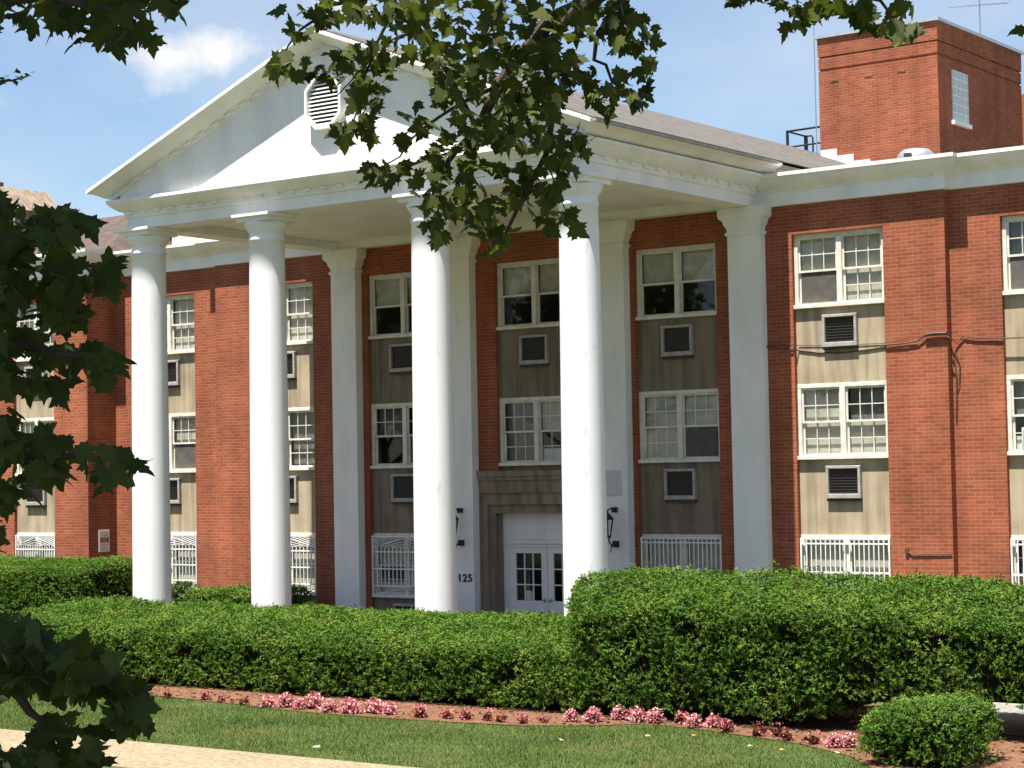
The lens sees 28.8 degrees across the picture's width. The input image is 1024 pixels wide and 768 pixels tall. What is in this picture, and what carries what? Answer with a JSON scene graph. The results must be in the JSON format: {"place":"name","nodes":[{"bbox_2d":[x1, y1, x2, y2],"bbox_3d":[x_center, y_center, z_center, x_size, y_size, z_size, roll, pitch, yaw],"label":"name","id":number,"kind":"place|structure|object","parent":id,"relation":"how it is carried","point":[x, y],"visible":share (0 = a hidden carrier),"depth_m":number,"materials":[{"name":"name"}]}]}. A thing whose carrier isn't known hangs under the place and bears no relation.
{"place":"outdoors","nodes":[
{"label":"outdoors","id":0,"kind":"place"},
{"bbox_2d":[0,182,131,253],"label":"neighbour house","id":1,"kind":"structure","parent":0,"point":[107,235],"depth_m":81.45,"materials":[{"name":"beige paint"}]},
{"bbox_2d":[168,236,204,244],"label":"neighbour house","id":2,"kind":"structure","parent":0,"point":[179,240],"depth_m":73.11,"materials":[{"name":"paint"}]},
{"bbox_2d":[0,729,416,767],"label":"sidewalk","id":3,"kind":"structure","parent":0,"point":[132,754],"depth_m":24.96,"materials":[{"name":"concrete"}]},
{"bbox_2d":[0,693,871,767],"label":"lawn","id":4,"kind":"structure","parent":0,"point":[468,740],"depth_m":26.17,"materials":[{"name":"plant"}]},
{"bbox_2d":[68,677,1023,767],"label":"flower bed","id":5,"kind":"object","parent":4,"relation":"on","point":[841,723],"visible":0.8,"depth_m":28.55,"materials":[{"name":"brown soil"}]},
{"bbox_2d":[161,689,173,698],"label":"begonia","id":6,"kind":"object","parent":5,"relation":"on","point":[168,695],"visible":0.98,"depth_m":32.04,"materials":[{"name":"pink plant"}]},
{"bbox_2d":[199,689,211,699],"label":"begonia","id":7,"kind":"object","parent":5,"relation":"on","point":[204,696],"visible":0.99,"depth_m":31.67,"materials":[{"name":"pink plant"}]},
{"bbox_2d":[217,693,226,702],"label":"begonia","id":8,"kind":"object","parent":5,"relation":"on","point":[221,699],"visible":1,"depth_m":31.33,"materials":[{"name":"pink plant"}]},
{"bbox_2d":[238,694,250,705],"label":"begonia","id":9,"kind":"object","parent":5,"relation":"on","point":[241,701],"visible":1,"depth_m":30.87,"materials":[{"name":"pink plant"}]},
{"bbox_2d":[258,694,275,707],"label":"begonia","id":10,"kind":"object","parent":5,"relation":"on","point":[264,703],"visible":0.99,"depth_m":30.47,"materials":[{"name":"pink plant"}]},
{"bbox_2d":[275,691,294,707],"bbox_3d":[-3.468,4.829,30.465,0.310,0.296,0.310,-1,-3,3],"label":"begonia","id":11,"kind":"object","parent":5,"relation":"on","point":[284,701],"visible":0.98,"depth_m":30.41,"materials":[{"name":"pink plant"}]},
{"bbox_2d":[292,697,306,708],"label":"begonia","id":12,"kind":"object","parent":5,"relation":"on","point":[300,705],"visible":1,"depth_m":30.13,"materials":[{"name":"pink plant"}]},
{"bbox_2d":[7,594,616,712],"bbox_3d":[-3.553,4.451,33.847,13.930,1.424,3.170,-3,-3,36],"label":"clipped hedge","id":13,"kind":"object","parent":5,"relation":"on","point":[514,656],"visible":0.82,"depth_m":32.19,"materials":[{"name":"green plant"}]},
{"bbox_2d":[304,690,323,708],"bbox_3d":[-3.003,4.797,30.247,0.336,0.336,0.358,0,-3,-13],"label":"begonia","id":14,"kind":"object","parent":5,"relation":"on","point":[313,701],"visible":0.97,"depth_m":30.19,"materials":[{"name":"pink plant"}]},
{"bbox_2d":[319,698,339,712],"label":"begonia","id":15,"kind":"object","parent":5,"relation":"on","point":[330,707],"visible":1,"depth_m":29.64,"materials":[{"name":"pink plant"}]},
{"bbox_2d":[339,696,360,713],"bbox_3d":[-2.389,4.763,29.532,0.341,0.308,0.345,0,-3,-20],"label":"begonia","id":16,"kind":"object","parent":5,"relation":"on","point":[351,707],"visible":1,"depth_m":29.48,"materials":[{"name":"pink plant"}]},
{"bbox_2d":[361,697,383,713],"bbox_3d":[-2.022,4.757,29.477,0.352,0.301,0.366,1,-3,-37],"label":"begonia","id":17,"kind":"object","parent":5,"relation":"on","point":[374,706],"visible":0.99,"depth_m":29.42,"materials":[{"name":"pink plant"}]},
{"bbox_2d":[381,700,398,714],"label":"begonia","id":18,"kind":"object","parent":5,"relation":"on","point":[389,708],"visible":1,"depth_m":29.25,"materials":[{"name":"pink plant"}]},
{"bbox_2d":[411,703,427,717],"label":"begonia","id":19,"kind":"object","parent":5,"relation":"on","point":[420,713],"visible":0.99,"depth_m":28.83,"materials":[{"name":"pink plant"}]},
{"bbox_2d":[441,708,454,718],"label":"begonia","id":20,"kind":"object","parent":5,"relation":"on","point":[446,715],"visible":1,"depth_m":28.66,"materials":[{"name":"pink plant"}]},
{"bbox_2d":[458,707,473,719],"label":"begonia","id":21,"kind":"object","parent":5,"relation":"on","point":[465,715],"visible":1,"depth_m":28.50,"materials":[{"name":"pink plant"}]},
{"bbox_2d":[482,707,495,720],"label":"begonia","id":22,"kind":"object","parent":5,"relation":"on","point":[487,716],"visible":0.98,"depth_m":28.30,"materials":[{"name":"pink plant"}]},
{"bbox_2d":[492,710,507,721],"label":"begonia","id":23,"kind":"object","parent":5,"relation":"on","point":[499,718],"visible":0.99,"depth_m":28.12,"materials":[{"name":"pink plant"}]},
{"bbox_2d":[515,713,528,723],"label":"begonia","id":24,"kind":"object","parent":5,"relation":"on","point":[522,720],"visible":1,"depth_m":27.96,"materials":[{"name":"pink plant"}]},
{"bbox_2d":[537,713,548,722],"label":"begonia","id":25,"kind":"object","parent":5,"relation":"on","point":[543,719],"visible":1,"depth_m":28.01,"materials":[{"name":"pink plant"}]},
{"bbox_2d":[562,708,578,721],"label":"begonia","id":26,"kind":"object","parent":5,"relation":"on","point":[570,717],"visible":0.99,"depth_m":28.05,"materials":[{"name":"pink plant"}]},
{"bbox_2d":[582,705,603,722],"bbox_3d":[1.133,4.646,28.019,0.323,0.265,0.304,-1,-3,7],"label":"begonia","id":27,"kind":"object","parent":5,"relation":"on","point":[593,715],"visible":0.99,"depth_m":27.98,"materials":[{"name":"pink plant"}]},
{"bbox_2d":[609,704,625,719],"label":"begonia","id":28,"kind":"object","parent":5,"relation":"on","point":[621,714],"visible":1,"depth_m":28.14,"materials":[{"name":"pink plant"}]},
{"bbox_2d":[622,707,633,720],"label":"begonia","id":29,"kind":"object","parent":5,"relation":"on","point":[626,715],"visible":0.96,"depth_m":28.04,"materials":[{"name":"pink plant"}]},
{"bbox_2d":[627,705,646,722],"bbox_3d":[1.763,4.621,27.863,0.289,0.284,0.284,-2,-3,29],"label":"begonia","id":30,"kind":"object","parent":5,"relation":"on","point":[636,716],"visible":0.99,"depth_m":27.84,"materials":[{"name":"pink plant"}]},
{"bbox_2d":[643,706,665,722],"bbox_3d":[1.969,4.618,27.770,0.318,0.270,0.317,1,-3,-36],"label":"begonia","id":31,"kind":"object","parent":5,"relation":"on","point":[657,718],"visible":1,"depth_m":27.73,"materials":[{"name":"pink plant"}]},
{"bbox_2d":[674,710,690,723],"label":"begonia","id":32,"kind":"object","parent":5,"relation":"on","point":[678,720],"visible":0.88,"depth_m":27.53,"materials":[{"name":"pink plant"}]},
{"bbox_2d":[683,712,703,727],"bbox_3d":[2.458,4.594,27.204,0.285,0.242,0.303,0,-3,-26],"label":"begonia","id":33,"kind":"object","parent":5,"relation":"on","point":[695,721],"visible":0.99,"depth_m":27.16,"materials":[{"name":"pink plant"}]},
{"bbox_2d":[704,712,720,727],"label":"begonia","id":34,"kind":"object","parent":5,"relation":"on","point":[711,723],"visible":0.94,"depth_m":27.12,"materials":[{"name":"pink plant"}]},
{"bbox_2d":[716,717,735,732],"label":"begonia","id":35,"kind":"object","parent":5,"relation":"on","point":[723,726],"visible":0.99,"depth_m":26.61,"materials":[{"name":"pink plant"}]},
{"bbox_2d":[563,559,899,725],"bbox_3d":[2.598,3.676,29.004,5.803,2.180,2.858,-3,-3,36],"label":"clipped hedge","id":36,"kind":"object","parent":5,"relation":"on","point":[668,640],"visible":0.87,"depth_m":27.85,"materials":[{"name":"green plant"}]},
{"bbox_2d":[747,721,767,736],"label":"begonia","id":37,"kind":"object","parent":5,"relation":"on","point":[762,731],"visible":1,"depth_m":26.16,"materials":[{"name":"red plant"}]},
{"bbox_2d":[769,722,782,736],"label":"begonia","id":38,"kind":"object","parent":5,"relation":"on","point":[777,732],"visible":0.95,"depth_m":26.10,"materials":[{"name":"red plant"}]},
{"bbox_2d":[777,727,793,740],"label":"begonia","id":39,"kind":"object","parent":5,"relation":"on","point":[787,735],"visible":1,"depth_m":25.66,"materials":[{"name":"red plant"}]},
{"bbox_2d":[803,729,823,743],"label":"begonia","id":40,"kind":"object","parent":5,"relation":"on","point":[813,739],"visible":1,"depth_m":25.32,"materials":[{"name":"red plant"}]},
{"bbox_2d":[824,732,842,747],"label":"begonia","id":41,"kind":"object","parent":5,"relation":"on","point":[833,741],"visible":1,"depth_m":24.98,"materials":[{"name":"pink plant"}]},
{"bbox_2d":[839,731,857,747],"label":"begonia","id":42,"kind":"object","parent":5,"relation":"on","point":[850,742],"visible":0.98,"depth_m":24.96,"materials":[{"name":"pink plant"}]},
{"bbox_2d":[809,568,1023,731],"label":"clipped hedge","id":43,"kind":"object","parent":5,"relation":"on","point":[909,637],"visible":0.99,"depth_m":26.04,"materials":[{"name":"green plant"}]},
{"bbox_2d":[854,689,1004,767],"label":"clipped shrub","id":44,"kind":"object","parent":5,"relation":"on","point":[943,733],"visible":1,"depth_m":23.23,"materials":[{"name":"green plant"}]},
{"bbox_2d":[0,0,1023,217],"label":"sky","id":45,"kind":"structure","parent":0,"point":[82,113],"materials":[{"name":"blue"}]},
{"bbox_2d":[262,0,1023,260],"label":"street tree","id":46,"kind":"object","parent":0,"point":[539,49],"visible":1,"depth_m":8.89,"materials":[{"name":"green plant"}]},
{"bbox_2d":[871,697,938,705],"bbox_3d":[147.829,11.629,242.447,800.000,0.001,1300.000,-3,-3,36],"label":"ground","id":47,"kind":"structure","parent":0,"point":[895,700],"depth_m":30.16,"materials":[{"name":"brown soil"}]},
{"bbox_2d":[0,552,132,618],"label":"clipped hedge","id":48,"kind":"object","parent":47,"relation":"on","point":[35,581],"visible":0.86,"depth_m":45.20,"materials":[{"name":"green plant"}]},
{"bbox_2d":[0,0,188,767],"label":"street tree","id":49,"kind":"object","parent":47,"relation":"on","point":[42,454],"visible":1,"depth_m":4.35,"materials":[{"name":"green plant"}]},
{"bbox_2d":[171,580,206,603],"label":"broadleaf shrub","id":50,"kind":"object","parent":47,"relation":"on","point":[179,591],"visible":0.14,"depth_m":44.54,"materials":[{"name":"green plant"}]},
{"bbox_2d":[183,582,312,606],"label":"clipped hedge","id":51,"kind":"object","parent":47,"relation":"on","point":[231,594],"visible":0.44,"depth_m":43.36,"materials":[{"name":"green plant"}]},
{"bbox_2d":[0,16,1023,621],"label":"brick building","id":52,"kind":"structure","parent":47,"relation":"on","point":[342,386],"depth_m":38.33,"materials":[{"name":"brick"}]},
{"bbox_2d":[14,304,52,361],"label":"window","id":53,"kind":"structure","parent":52,"relation":"in","point":[30,323],"depth_m":49.02,"materials":[{"name":"paint"}]},
{"bbox_2d":[15,417,53,475],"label":"window","id":54,"kind":"structure","parent":52,"relation":"in","point":[28,425],"depth_m":48.99,"materials":[{"name":"paint"}]},
{"bbox_2d":[15,533,54,558],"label":"window","id":55,"kind":"structure","parent":52,"relation":"in","point":[33,546],"depth_m":48.61,"materials":[{"name":"paint"}]},
{"bbox_2d":[99,530,109,551],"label":"notice sign","id":56,"kind":"object","parent":52,"relation":"attached to","point":[104,540],"visible":1,"depth_m":47.76,"materials":[{"name":"beige metal"}]},
{"bbox_2d":[166,294,194,354],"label":"window","id":57,"kind":"structure","parent":52,"relation":"in","point":[180,335],"depth_m":47.26,"materials":[{"name":"paint"}]},
{"bbox_2d":[169,413,195,472],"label":"window","id":58,"kind":"structure","parent":52,"relation":"in","point":[182,453],"depth_m":47.09,"materials":[{"name":"paint"}]},
{"bbox_2d":[171,532,196,587],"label":"window","id":59,"kind":"structure","parent":52,"relation":"in","point":[186,547],"depth_m":46.92,"materials":[{"name":"paint"}]},
{"bbox_2d":[286,281,312,345],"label":"window","id":60,"kind":"structure","parent":52,"relation":"in","point":[300,317],"depth_m":44.77,"materials":[{"name":"paint"}]},
{"bbox_2d":[288,407,314,470],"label":"window","id":61,"kind":"structure","parent":52,"relation":"in","point":[303,417],"depth_m":44.67,"materials":[{"name":"paint"}]},
{"bbox_2d":[291,533,316,595],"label":"window","id":62,"kind":"structure","parent":52,"relation":"in","point":[303,569],"depth_m":44.43,"materials":[{"name":"paint"}]},
{"bbox_2d":[368,272,411,339],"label":"window","id":63,"kind":"structure","parent":52,"relation":"in","point":[391,289],"depth_m":43.20,"materials":[{"name":"paint"}]},
{"bbox_2d":[370,402,412,468],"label":"window","id":64,"kind":"structure","parent":52,"relation":"in","point":[395,421],"depth_m":43.09,"materials":[{"name":"paint"}]},
{"bbox_2d":[371,533,414,598],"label":"window","id":65,"kind":"structure","parent":52,"relation":"in","point":[396,549],"depth_m":42.89,"materials":[{"name":"paint"}]},
{"bbox_2d":[456,508,463,547],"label":"wall lantern","id":66,"kind":"object","parent":52,"relation":"attached to","point":[460,542],"depth_m":41.31,"materials":[{"name":"black metal"}]},
{"bbox_2d":[459,574,471,581],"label":"house number","id":67,"kind":"object","parent":52,"relation":"attached to","point":[464,580],"visible":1,"depth_m":41.29,"materials":[{"name":"black metal"}]},
{"bbox_2d":[496,258,559,330],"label":"window","id":68,"kind":"structure","parent":52,"relation":"in","point":[521,278],"depth_m":40.98,"materials":[{"name":"paint"}]},
{"bbox_2d":[510,547,548,613],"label":"door","id":69,"kind":"structure","parent":52,"relation":"in","point":[529,603],"depth_m":41.09,"materials":[{"name":"white paint"}]},
{"bbox_2d":[498,396,561,465],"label":"window","id":70,"kind":"structure","parent":52,"relation":"in","point":[525,432],"depth_m":40.97,"materials":[{"name":"paint"}]},
{"bbox_2d":[547,548,563,615],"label":"door","id":71,"kind":"structure","parent":52,"relation":"in","point":[554,606],"depth_m":40.73,"materials":[{"name":"white paint"}]},
{"bbox_2d":[607,507,618,551],"bbox_3d":[1.906,2.851,38.994,0.290,0.884,0.396,-3,-3,36],"label":"wall lantern","id":72,"kind":"object","parent":52,"relation":"attached to","point":[610,517],"depth_m":38.97,"materials":[{"name":"black metal"}]},
{"bbox_2d":[606,470,621,495],"bbox_3d":[1.948,1.947,39.225,0.470,0.500,0.018,-3,-3,36],"label":"wall plaque","id":73,"kind":"object","parent":52,"relation":"attached to","point":[613,483],"depth_m":39.18,"materials":[{"name":"grey metal"}]},
{"bbox_2d":[635,243,716,320],"bbox_3d":[3.221,-1.980,38.843,1.855,1.395,0.215,-3,-3,36],"label":"window","id":74,"kind":"structure","parent":52,"relation":"in","point":[661,266],"depth_m":38.84,"materials":[{"name":"paint"}]},
{"bbox_2d":[638,388,719,462],"bbox_3d":[3.272,0.819,38.718,1.855,1.400,0.215,-3,-3,36],"label":"window","id":75,"kind":"structure","parent":52,"relation":"in","point":[666,438],"depth_m":38.70,"materials":[{"name":"glass"}]},
{"bbox_2d":[641,534,722,582],"bbox_3d":[3.321,3.596,38.592,1.855,1.380,0.220,-3,-3,36],"label":"railing","id":76,"kind":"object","parent":52,"relation":"in","point":[705,550],"depth_m":38.57,"materials":[{"name":"metal"}]},
{"bbox_2d":[786,126,819,151],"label":"roof railing","id":77,"kind":"object","parent":52,"relation":"on","point":[805,144],"visible":0.61,"depth_m":50.99,"materials":[{"name":"black metal"}]},
{"bbox_2d":[813,25,816,153],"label":"aerial mast","id":78,"kind":"object","parent":52,"relation":"on","point":[815,89],"visible":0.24,"depth_m":49.77,"materials":[{"name":"metal"}]},
{"bbox_2d":[794,227,883,308],"bbox_3d":[6.039,-2.124,36.776,1.850,1.395,0.215,-3,-3,36],"label":"window","id":79,"kind":"structure","parent":52,"relation":"in","point":[824,280],"depth_m":36.77,"materials":[{"name":"paint"}]},
{"bbox_2d":[797,381,887,459],"bbox_3d":[6.103,0.676,36.670,1.850,1.400,0.260,-3,-3,36],"label":"window","id":80,"kind":"structure","parent":52,"relation":"in","point":[827,432],"depth_m":36.66,"materials":[{"name":"paint"}]},
{"bbox_2d":[800,535,891,588],"bbox_3d":[6.139,3.452,36.526,1.850,1.380,0.220,-3,-3,36],"label":"railing","id":81,"kind":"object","parent":52,"relation":"in","point":[833,553],"depth_m":36.51,"materials":[{"name":"metal"}]},
{"bbox_2d":[767,332,1023,419],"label":"wall cable","id":82,"kind":"object","parent":52,"relation":"attached to","point":[925,334],"depth_m":35.48,"materials":[{"name":"black rubber"}]},
{"bbox_2d":[897,148,933,157],"bbox_3d":[7.910,-4.188,39.124,0.740,0.850,0.770,-3,-3,36],"label":"roof ventilator","id":83,"kind":"object","parent":52,"relation":"on","point":[912,152],"visible":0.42,"depth_m":38.85,"materials":[{"name":"metal"}]},
{"bbox_2d":[905,548,951,554],"bbox_3d":[7.389,2.982,35.453,0.890,0.122,0.039,-3,-3,36],"label":"wall conduit","id":84,"kind":"object","parent":52,"relation":"attached to","point":[907,551],"depth_m":35.49,"materials":[{"name":"metal"}]},
{"bbox_2d":[947,0,1010,33],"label":"tv antenna","id":85,"kind":"object","parent":52,"relation":"on","point":[979,11],"visible":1,"depth_m":50.34,"materials":[{"name":"metal"}]},
{"bbox_2d":[1002,214,1023,295],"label":"window","id":86,"kind":"structure","parent":52,"relation":"in","point":[1013,264],"depth_m":35.04,"materials":[{"name":"paint"}]},
{"bbox_2d":[1006,375,1023,455],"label":"window","id":87,"kind":"structure","parent":52,"relation":"in","point":[1014,442],"depth_m":34.94,"materials":[{"name":"paint"}]},
{"bbox_2d":[1010,535,1023,584],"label":"window","id":88,"kind":"structure","parent":52,"relation":"in","point":[1015,576],"depth_m":34.79,"materials":[{"name":"paint"}]},
{"bbox_2d":[948,701,1023,735],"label":"path","id":89,"kind":"structure","parent":0,"point":[1011,715],"depth_m":27.47,"materials":[{"name":"grey concrete"}]}
]}

